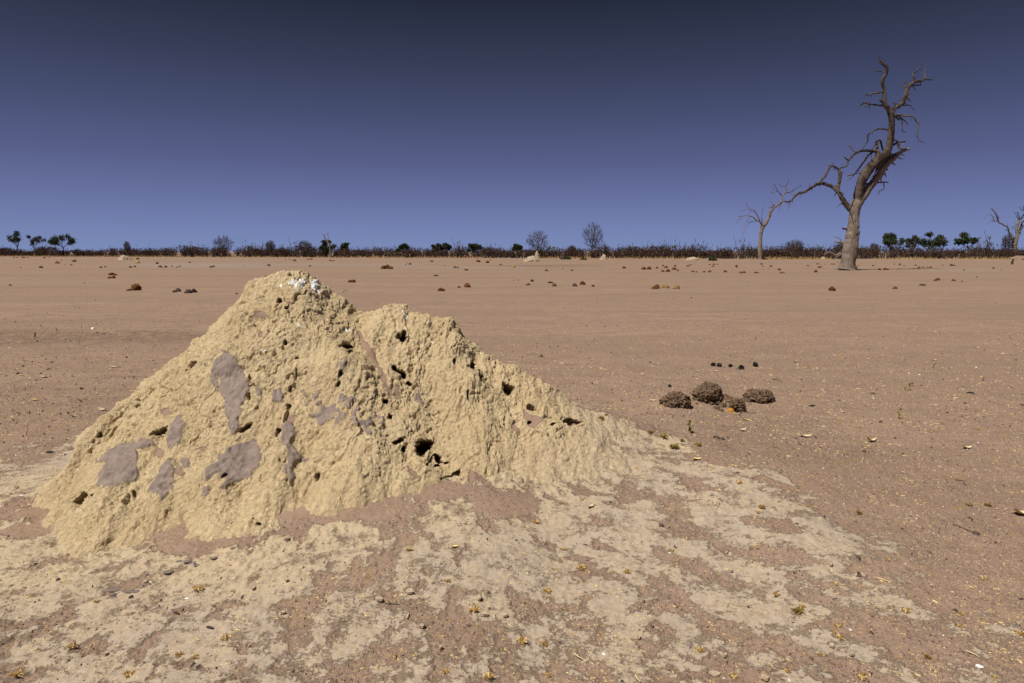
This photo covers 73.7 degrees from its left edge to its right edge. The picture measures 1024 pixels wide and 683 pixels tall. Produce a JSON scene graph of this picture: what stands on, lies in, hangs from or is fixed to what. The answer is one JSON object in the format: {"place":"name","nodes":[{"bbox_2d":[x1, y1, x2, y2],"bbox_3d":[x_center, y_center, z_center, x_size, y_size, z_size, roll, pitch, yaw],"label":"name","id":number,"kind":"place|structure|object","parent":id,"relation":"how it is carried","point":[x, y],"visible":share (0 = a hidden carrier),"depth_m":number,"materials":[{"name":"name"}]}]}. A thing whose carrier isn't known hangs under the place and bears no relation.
{"place":"outdoors","nodes":[
{"label":"outdoors","id":0,"kind":"place"},
{"bbox_2d":[0,254,1011,258],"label":"dry grass","id":1,"kind":"structure","parent":0,"point":[812,257],"depth_m":158.06,"materials":[{"name":"plant"}]},
{"bbox_2d":[0,252,1023,682],"bbox_3d":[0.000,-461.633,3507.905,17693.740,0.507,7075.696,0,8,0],"label":"ground","id":2,"kind":"structure","parent":0,"point":[50,290],"depth_m":3.70,"materials":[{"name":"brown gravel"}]},
{"bbox_2d":[6,230,23,255],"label":"sparse tree","id":3,"kind":"object","parent":2,"relation":"on","point":[16,239],"visible":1,"depth_m":217.00,"materials":[{"name":"green plant"}]},
{"bbox_2d":[8,667,25,676],"bbox_3d":[-1.778,1.189,2.450,0.055,0.021,0.051,-4,9,-28],"label":"dry tuft","id":4,"kind":"object","parent":2,"relation":"on","point":[20,669],"visible":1,"depth_m":2.45,"materials":[{"name":"plant"}]},
{"bbox_2d":[26,235,46,249],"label":"sparse tree","id":5,"kind":"object","parent":2,"relation":"on","point":[35,239],"visible":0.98,"depth_m":217.30,"materials":[{"name":"green plant"}]},
{"bbox_2d":[46,233,77,255],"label":"evergreen tree","id":6,"kind":"object","parent":2,"relation":"on","point":[54,240],"visible":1,"depth_m":200.02,"materials":[{"name":"green plant"}]},
{"bbox_2d":[67,640,76,649],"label":"dry tuft","id":7,"kind":"object","parent":2,"relation":"on","point":[72,645],"visible":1,"depth_m":2.60,"materials":[{"name":"plant"}]},
{"bbox_2d":[108,587,119,591],"bbox_3d":[-1.758,1.097,3.021,0.057,0.008,0.037,-2,8,-17],"label":"pebble","id":8,"kind":"object","parent":2,"relation":"on","point":[114,589],"visible":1,"depth_m":3.01,"materials":[{"name":"grey stone"}]},
{"bbox_2d":[118,255,130,259],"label":"termite mound","id":9,"kind":"object","parent":2,"relation":"on","point":[123,257],"visible":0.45,"depth_m":120.76,"materials":[{"name":"beige soil"}]},
{"bbox_2d":[123,241,131,251],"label":"bare tree","id":10,"kind":"object","parent":2,"relation":"on","point":[126,244],"visible":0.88,"depth_m":201.22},
{"bbox_2d":[123,669,138,678],"bbox_3d":[-1.370,1.189,2.448,0.050,0.017,0.048,-2,8,-12],"label":"dry tuft","id":11,"kind":"object","parent":2,"relation":"on","point":[129,674],"visible":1,"depth_m":2.45,"materials":[{"name":"plant"}]},
{"bbox_2d":[131,283,141,290],"bbox_3d":[-14.662,-2.119,26.609,0.395,0.304,0.367,4,8,27],"label":"dung ball","id":12,"kind":"object","parent":2,"relation":"on","point":[135,286],"visible":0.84,"depth_m":26.49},
{"bbox_2d":[168,246,177,255],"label":"scrub bush","id":13,"kind":"object","parent":2,"relation":"on","point":[174,250],"visible":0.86,"depth_m":195.14,"materials":[{"name":"brown plant"}]},
{"bbox_2d":[186,246,196,256],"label":"scrub bush","id":14,"kind":"object","parent":2,"relation":"on","point":[189,251],"visible":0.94,"depth_m":183.45,"materials":[{"name":"brown plant"}]},
{"bbox_2d":[192,584,205,591],"bbox_3d":[-1.360,1.067,2.961,0.057,0.020,0.056,0,8,0],"label":"dry tuft","id":15,"kind":"object","parent":2,"relation":"on","point":[197,588],"visible":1,"depth_m":2.96,"materials":[{"name":"plant"}]},
{"bbox_2d":[201,245,209,256],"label":"scrub bush","id":16,"kind":"object","parent":2,"relation":"on","point":[207,249],"visible":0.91,"depth_m":186.91,"materials":[{"name":"brown plant"}]},
{"bbox_2d":[210,247,221,256],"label":"scrub bush","id":17,"kind":"object","parent":2,"relation":"on","point":[214,253],"visible":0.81,"depth_m":180.50,"materials":[{"name":"brown plant"}]},
{"bbox_2d":[217,244,226,256],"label":"scrub bush","id":18,"kind":"object","parent":2,"relation":"on","point":[220,251],"visible":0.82,"depth_m":179.89,"materials":[{"name":"brown plant"}]},
{"bbox_2d":[213,234,233,256],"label":"bare tree","id":19,"kind":"object","parent":2,"relation":"on","point":[225,241],"visible":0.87,"depth_m":187.09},
{"bbox_2d":[252,248,262,256],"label":"scrub bush","id":20,"kind":"object","parent":2,"relation":"on","point":[256,255],"visible":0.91,"depth_m":178.55,"materials":[{"name":"brown plant"}]},
{"bbox_2d":[266,240,275,253],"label":"bare tree","id":21,"kind":"object","parent":2,"relation":"on","point":[270,243],"visible":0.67,"depth_m":187.28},
{"bbox_2d":[265,248,278,256],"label":"scrub bush","id":22,"kind":"object","parent":2,"relation":"on","point":[268,251],"visible":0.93,"depth_m":178.02,"materials":[{"name":"brown plant"}]},
{"bbox_2d":[289,241,299,256],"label":"scrub bush","id":23,"kind":"object","parent":2,"relation":"on","point":[296,251],"visible":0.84,"depth_m":176.91,"materials":[{"name":"brown plant"}]},
{"bbox_2d":[298,239,311,255],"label":"bare tree","id":24,"kind":"object","parent":2,"relation":"on","point":[300,247],"visible":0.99,"depth_m":175.15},
{"bbox_2d":[318,239,336,256],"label":"evergreen tree","id":25,"kind":"object","parent":2,"relation":"on","point":[324,246],"visible":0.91,"depth_m":174.52,"materials":[{"name":"green plant"}]},
{"bbox_2d":[323,233,333,257],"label":"dead tree","id":26,"kind":"object","parent":2,"relation":"on","point":[332,255],"visible":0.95,"depth_m":164.06,"materials":[{"name":"wood"}]},
{"bbox_2d":[32,270,636,558],"bbox_3d":[-0.957,0.285,4.681,4.219,1.524,3.042,0,8,0],"label":"termite mound","id":27,"kind":"object","parent":2,"relation":"on","point":[265,402],"visible":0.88,"depth_m":4.16,"materials":[{"name":"soil"}]},
{"bbox_2d":[340,242,350,251],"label":"evergreen tree","id":28,"kind":"object","parent":2,"relation":"on","point":[345,245],"visible":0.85,"depth_m":174.71,"materials":[{"name":"green plant"}]},
{"bbox_2d":[342,248,350,256],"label":"scrub bush","id":29,"kind":"object","parent":2,"relation":"on","point":[345,252],"visible":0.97,"depth_m":169.11,"materials":[{"name":"brown plant"}]},
{"bbox_2d":[348,249,358,257],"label":"scrub bush","id":30,"kind":"object","parent":2,"relation":"on","point":[351,253],"visible":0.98,"depth_m":167.84,"materials":[{"name":"brown plant"}]},
{"bbox_2d":[381,265,392,268],"bbox_3d":[-10.793,-6.447,58.938,1.124,0.421,0.497,0,8,0],"label":"dung heap","id":31,"kind":"object","parent":2,"relation":"on","point":[386,266],"visible":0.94,"depth_m":58.77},
{"bbox_2d":[395,243,409,255],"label":"evergreen tree","id":32,"kind":"object","parent":2,"relation":"on","point":[402,246],"visible":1,"depth_m":164.23,"materials":[{"name":"green plant"}]},
{"bbox_2d":[402,249,411,256],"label":"scrub bush","id":33,"kind":"object","parent":2,"relation":"on","point":[406,254],"visible":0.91,"depth_m":164.08,"materials":[{"name":"brown plant"}]},
{"bbox_2d":[406,588,413,593],"bbox_3d":[-0.433,1.055,2.884,0.036,0.012,0.031,10,14,31],"label":"crust flake","id":34,"kind":"object","parent":2,"relation":"on","point":[409,591],"visible":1,"depth_m":2.88,"materials":[{"name":"beige soil"}]},
{"bbox_2d":[430,243,442,257],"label":"sparse tree","id":35,"kind":"object","parent":2,"relation":"on","point":[437,247],"visible":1,"depth_m":164.63,"materials":[{"name":"green plant"}]},
{"bbox_2d":[441,243,452,257],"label":"evergreen tree","id":36,"kind":"object","parent":2,"relation":"on","point":[447,246],"visible":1,"depth_m":164.71,"materials":[{"name":"green plant"}]},
{"bbox_2d":[451,237,463,257],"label":"scrub bush","id":37,"kind":"object","parent":2,"relation":"on","point":[459,251],"visible":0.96,"depth_m":161.57,"materials":[{"name":"brown plant"}]},
{"bbox_2d":[468,602,481,611],"bbox_3d":[-0.154,1.082,2.769,0.063,0.024,0.058,-6,10,-40],"label":"dry tuft","id":38,"kind":"object","parent":2,"relation":"on","point":[474,609],"visible":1,"depth_m":2.76,"materials":[{"name":"plant"}]},
{"bbox_2d":[467,243,483,255],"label":"evergreen tree","id":39,"kind":"object","parent":2,"relation":"on","point":[474,247],"visible":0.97,"depth_m":164.59,"materials":[{"name":"green plant"}]},
{"bbox_2d":[478,248,491,257],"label":"scrub bush","id":40,"kind":"object","parent":2,"relation":"on","point":[481,250],"visible":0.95,"depth_m":157.43,"materials":[{"name":"brown plant"}]},
{"bbox_2d":[483,669,495,680],"bbox_3d":[-0.079,1.181,2.410,0.051,0.021,0.047,3,8,21],"label":"dry tuft","id":41,"kind":"object","parent":2,"relation":"on","point":[488,676],"visible":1,"depth_m":2.41,"materials":[{"name":"plant"}]},
{"bbox_2d":[500,250,510,257],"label":"scrub bush","id":42,"kind":"object","parent":2,"relation":"on","point":[505,253],"visible":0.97,"depth_m":156.07,"materials":[{"name":"brown plant"}]},
{"bbox_2d":[0,239,1023,258],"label":"scrub belt","id":43,"kind":"object","parent":2,"relation":"on","point":[285,251],"visible":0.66,"depth_m":161.05,"materials":[{"name":"brown plant"}]},
{"bbox_2d":[0,365,1023,682],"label":"crust crumbs","id":44,"kind":"object","parent":2,"relation":"on","point":[660,519],"visible":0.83,"depth_m":3.65,"materials":[{"name":"beige soil"}]},
{"bbox_2d":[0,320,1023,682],"bbox_3d":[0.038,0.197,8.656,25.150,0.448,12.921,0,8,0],"label":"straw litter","id":45,"kind":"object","parent":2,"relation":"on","point":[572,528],"visible":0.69,"depth_m":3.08,"materials":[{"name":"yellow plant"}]},
{"bbox_2d":[9,326,1018,680],"bbox_3d":[0.288,0.321,8.135,22.484,0.338,11.838,0,8,0],"label":"white grit","id":46,"kind":"object","parent":2,"relation":"on","point":[697,498],"visible":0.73,"depth_m":3.98,"materials":[{"name":"white gravel"}]},
{"bbox_2d":[511,243,522,254],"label":"evergreen tree","id":47,"kind":"object","parent":2,"relation":"on","point":[517,246],"visible":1,"depth_m":155.15,"materials":[{"name":"green plant"}]},
{"bbox_2d":[517,634,527,645],"bbox_3d":[0.037,1.148,2.627,0.052,0.021,0.053,-6,9,-37],"label":"dry tuft","id":48,"kind":"object","parent":2,"relation":"on","point":[522,641],"visible":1,"depth_m":2.63,"materials":[{"name":"plant"}]},
{"bbox_2d":[521,249,529,257],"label":"scrub bush","id":49,"kind":"object","parent":2,"relation":"on","point":[527,254],"visible":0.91,"depth_m":161.23,"materials":[{"name":"brown plant"}]},
{"bbox_2d":[523,256,539,260],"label":"termite mound","id":50,"kind":"object","parent":2,"relation":"on","point":[531,258],"visible":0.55,"depth_m":105.52,"materials":[{"name":"beige soil"}]},
{"bbox_2d":[526,230,549,250],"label":"bare tree","id":51,"kind":"object","parent":2,"relation":"on","point":[537,243],"visible":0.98,"depth_m":155.03,"materials":[{"name":"wood"}]},
{"bbox_2d":[538,640,548,646],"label":"dry tuft","id":52,"kind":"object","parent":2,"relation":"on","point":[542,643],"visible":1,"depth_m":2.63,"materials":[{"name":"plant"}]},
{"bbox_2d":[540,245,550,257],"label":"scrub bush","id":53,"kind":"object","parent":2,"relation":"on","point":[545,254],"visible":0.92,"depth_m":155.42,"materials":[{"name":"brown plant"}]},
{"bbox_2d":[544,245,557,257],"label":"scrub bush","id":54,"kind":"object","parent":2,"relation":"on","point":[550,251],"visible":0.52,"depth_m":158.96,"materials":[{"name":"brown plant"}]},
{"bbox_2d":[554,247,563,257],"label":"scrub bush","id":55,"kind":"object","parent":2,"relation":"on","point":[559,253],"visible":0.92,"depth_m":152.20,"materials":[{"name":"brown plant"}]},
{"bbox_2d":[568,245,576,254],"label":"bare tree","id":56,"kind":"object","parent":2,"relation":"on","point":[572,247],"visible":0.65,"depth_m":155.39,"materials":[{"name":"wood"}]},
{"bbox_2d":[582,222,602,257],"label":"bare tree","id":57,"kind":"object","parent":2,"relation":"on","point":[592,246],"visible":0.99,"depth_m":154.92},
{"bbox_2d":[591,244,601,257],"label":"scrub bush","id":58,"kind":"object","parent":2,"relation":"on","point":[598,254],"visible":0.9,"depth_m":152.25,"materials":[{"name":"brown plant"}]},
{"bbox_2d":[630,249,644,257],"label":"scrub bush","id":59,"kind":"object","parent":2,"relation":"on","point":[637,252],"visible":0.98,"depth_m":146.75,"materials":[{"name":"brown plant"}]},
{"bbox_2d":[669,442,680,448],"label":"green tuft","id":60,"kind":"object","parent":2,"relation":"on","point":[673,446],"visible":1,"depth_m":4.47,"materials":[{"name":"green plant"}]},
{"bbox_2d":[659,390,691,408],"bbox_3d":[1.467,0.529,6.116,0.300,0.176,0.233,0,8,0],"label":"dung bolus","id":61,"kind":"object","parent":2,"relation":"on","point":[676,399],"visible":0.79,"depth_m":6.05,"materials":[{"name":"brown soil"}]},
{"bbox_2d":[666,240,685,258],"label":"scrub bush","id":62,"kind":"object","parent":2,"relation":"on","point":[675,254],"visible":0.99,"depth_m":143.86,"materials":[{"name":"brown plant"}]},
{"bbox_2d":[686,420,692,432],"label":"tuft","id":63,"kind":"object","parent":2,"relation":"on","point":[689,425],"visible":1,"depth_m":4.81,"materials":[{"name":"green plant"}]},
{"bbox_2d":[690,240,703,256],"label":"scrub bush","id":64,"kind":"object","parent":2,"relation":"on","point":[695,248],"visible":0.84,"depth_m":145.04,"materials":[{"name":"brown plant"}]},
{"bbox_2d":[694,646,704,653],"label":"dry tuft","id":65,"kind":"object","parent":2,"relation":"on","point":[698,649],"visible":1,"depth_m":2.59,"materials":[{"name":"plant"}]},
{"bbox_2d":[696,243,712,258],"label":"scrub bush","id":66,"kind":"object","parent":2,"relation":"on","point":[704,255],"visible":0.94,"depth_m":145.90,"materials":[{"name":"brown plant"}]},
{"bbox_2d":[691,381,723,404],"bbox_3d":[1.849,0.492,6.430,0.294,0.245,0.255,8,7,-1],"label":"dung bolus","id":67,"kind":"object","parent":2,"relation":"on","point":[706,392],"visible":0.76,"depth_m":6.36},
{"bbox_2d":[708,670,720,677],"bbox_3d":[0.731,1.199,2.460,0.044,0.012,0.028,5,10,-1],"label":"crust flake","id":68,"kind":"object","parent":2,"relation":"on","point":[714,674],"visible":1,"depth_m":2.46,"materials":[{"name":"beige soil"}]},
{"bbox_2d":[719,402,726,407],"bbox_3d":[1.952,0.585,6.321,0.083,0.058,0.076,-3,8,-24],"label":"dung crumb","id":69,"kind":"object","parent":2,"relation":"on","point":[722,404],"visible":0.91,"depth_m":6.30,"materials":[{"name":"brown soil"}]},
{"bbox_2d":[722,395,733,402],"bbox_3d":[2.171,0.581,6.858,0.121,0.082,0.132,1,8,8],"label":"dung crumb","id":70,"kind":"object","parent":2,"relation":"on","point":[727,398],"visible":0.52,"depth_m":6.83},
{"bbox_2d":[726,397,746,411],"bbox_3d":[2.033,0.582,6.205,0.197,0.165,0.155,0,8,0],"label":"dung bolus","id":71,"kind":"object","parent":2,"relation":"on","point":[736,404],"visible":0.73,"depth_m":6.16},
{"bbox_2d":[734,239,750,258],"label":"scrub bush","id":72,"kind":"object","parent":2,"relation":"on","point":[739,254],"visible":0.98,"depth_m":139.17,"materials":[{"name":"brown plant"}]},
{"bbox_2d":[742,246,756,258],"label":"scrub bush","id":73,"kind":"object","parent":2,"relation":"on","point":[751,254],"visible":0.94,"depth_m":137.70,"materials":[{"name":"brown plant"}]},
{"bbox_2d":[742,388,775,403],"bbox_3d":[2.520,0.560,6.947,0.334,0.170,0.304,3,8,0],"label":"dung bolus","id":74,"kind":"object","parent":2,"relation":"on","point":[759,396],"visible":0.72,"depth_m":6.86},
{"bbox_2d":[757,245,771,257],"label":"scrub bush","id":75,"kind":"object","parent":2,"relation":"on","point":[766,250],"visible":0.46,"depth_m":140.27,"materials":[{"name":"brown plant"}]},
{"bbox_2d":[761,673,769,680],"bbox_3d":[0.900,1.197,2.435,0.023,0.013,0.036,0,2,-24],"label":"crust flake","id":76,"kind":"object","parent":2,"relation":"on","point":[765,677],"visible":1,"depth_m":2.43,"materials":[{"name":"beige soil"}]},
{"bbox_2d":[734,179,800,259],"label":"dead tree","id":77,"kind":"object","parent":2,"relation":"on","point":[759,256],"visible":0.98,"depth_m":127.08,"materials":[{"name":"wood"}]},
{"bbox_2d":[776,246,790,257],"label":"scrub bush","id":78,"kind":"object","parent":2,"relation":"on","point":[782,252],"visible":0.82,"depth_m":140.26,"materials":[{"name":"brown plant"}]},
{"bbox_2d":[785,240,802,251],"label":"bare tree","id":79,"kind":"object","parent":2,"relation":"on","point":[795,242],"visible":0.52,"depth_m":146.69,"materials":[{"name":"wood"}]},
{"bbox_2d":[791,605,803,614],"bbox_3d":[1.188,1.112,2.833,0.060,0.028,0.054,2,8,16],"label":"green tuft","id":80,"kind":"object","parent":2,"relation":"on","point":[798,610],"visible":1,"depth_m":2.83,"materials":[{"name":"green plant"}]},
{"bbox_2d":[820,248,831,258],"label":"scrub bush","id":81,"kind":"object","parent":2,"relation":"on","point":[823,255],"visible":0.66,"depth_m":141.49,"materials":[{"name":"brown plant"}]},
{"bbox_2d":[824,251,841,259],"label":"fallen branch","id":82,"kind":"object","parent":2,"relation":"on","point":[836,255],"visible":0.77,"depth_m":125.13,"materials":[{"name":"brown wood"}]},
{"bbox_2d":[830,242,842,258],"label":"scrub bush","id":83,"kind":"object","parent":2,"relation":"on","point":[835,251],"visible":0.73,"depth_m":138.92,"materials":[{"name":"brown plant"}]},
{"bbox_2d":[832,631,844,639],"bbox_3d":[1.273,1.145,2.653,0.044,0.018,0.047,-2,8,-12],"label":"dry tuft","id":84,"kind":"object","parent":2,"relation":"on","point":[841,636],"visible":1,"depth_m":2.66,"materials":[{"name":"plant"}]},
{"bbox_2d":[783,54,931,270],"bbox_3d":[28.266,-14.048,55.267,10.985,16.934,3.858,1,8,8],"label":"dead tree","id":85,"kind":"object","parent":2,"relation":"on","point":[879,162],"visible":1,"depth_m":54.93,"materials":[{"name":"wood"}]},
{"bbox_2d":[856,673,868,679],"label":"dry tuft","id":86,"kind":"object","parent":2,"relation":"on","point":[861,677],"visible":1,"depth_m":2.44,"materials":[{"name":"plant"}]},
{"bbox_2d":[869,243,878,252],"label":"bare tree","id":87,"kind":"object","parent":2,"relation":"on","point":[872,245],"visible":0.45,"depth_m":147.06,"materials":[{"name":"wood"}]},
{"bbox_2d":[870,245,886,258],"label":"scrub bush","id":88,"kind":"object","parent":2,"relation":"on","point":[876,252],"visible":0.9,"depth_m":140.38,"materials":[{"name":"brown plant"}]},
{"bbox_2d":[881,232,905,256],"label":"evergreen tree","id":89,"kind":"object","parent":2,"relation":"on","point":[888,238],"visible":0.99,"depth_m":145.77,"materials":[{"name":"green plant"}]},
{"bbox_2d":[890,240,903,257],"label":"scrub bush","id":90,"kind":"object","parent":2,"relation":"on","point":[897,253],"visible":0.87,"depth_m":141.19,"materials":[{"name":"brown plant"}]},
{"bbox_2d":[901,606,912,613],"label":"dry tuft","id":91,"kind":"object","parent":2,"relation":"on","point":[905,610],"visible":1,"depth_m":2.84,"materials":[{"name":"plant"}]},
{"bbox_2d":[905,235,922,247],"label":"sparse tree","id":92,"kind":"object","parent":2,"relation":"on","point":[915,239],"visible":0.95,"depth_m":146.53,"materials":[{"name":"green plant"}]},
{"bbox_2d":[904,245,923,257],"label":"scrub bush","id":93,"kind":"object","parent":2,"relation":"on","point":[914,250],"visible":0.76,"depth_m":144.29,"materials":[{"name":"brown plant"}]},
{"bbox_2d":[917,249,927,258],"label":"scrub bush","id":94,"kind":"object","parent":2,"relation":"on","point":[923,253],"visible":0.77,"depth_m":143.58,"materials":[{"name":"brown plant"}]},
{"bbox_2d":[918,231,948,250],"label":"evergreen tree","id":95,"kind":"object","parent":2,"relation":"on","point":[939,240],"visible":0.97,"depth_m":147.07,"materials":[{"name":"green plant"}]},
{"bbox_2d":[935,246,944,258],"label":"scrub bush","id":96,"kind":"object","parent":2,"relation":"on","point":[939,255],"visible":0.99,"depth_m":140.23,"materials":[{"name":"brown plant"}]},
{"bbox_2d":[953,232,978,255],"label":"evergreen tree","id":97,"kind":"object","parent":2,"relation":"on","point":[964,239],"visible":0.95,"depth_m":147.02,"materials":[{"name":"green plant"}]},
{"bbox_2d":[974,240,983,258],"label":"scrub bush","id":98,"kind":"object","parent":2,"relation":"on","point":[978,247],"visible":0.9,"depth_m":139.88,"materials":[{"name":"brown plant"}]},
{"bbox_2d":[979,230,993,258],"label":"scrub bush","id":99,"kind":"object","parent":2,"relation":"on","point":[988,246],"visible":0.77,"depth_m":143.64,"materials":[{"name":"brown plant"}]},
{"bbox_2d":[985,207,1023,253],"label":"dead tree","id":100,"kind":"object","parent":2,"relation":"on","point":[1017,232],"visible":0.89,"depth_m":148.37,"materials":[{"name":"wood"}]},
{"bbox_2d":[1000,233,1017,249],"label":"bare tree","id":101,"kind":"object","parent":2,"relation":"on","point":[1008,238],"visible":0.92,"depth_m":146.80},
{"bbox_2d":[1007,256,1023,259],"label":"termite mound","id":102,"kind":"object","parent":2,"relation":"on","point":[1017,258],"visible":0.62,"depth_m":126.59,"materials":[{"name":"beige soil"}]},
{"bbox_2d":[0,0,1023,251],"label":"sky","id":103,"kind":"structure","parent":0,"point":[158,124],"materials":[{"name":"blue"}]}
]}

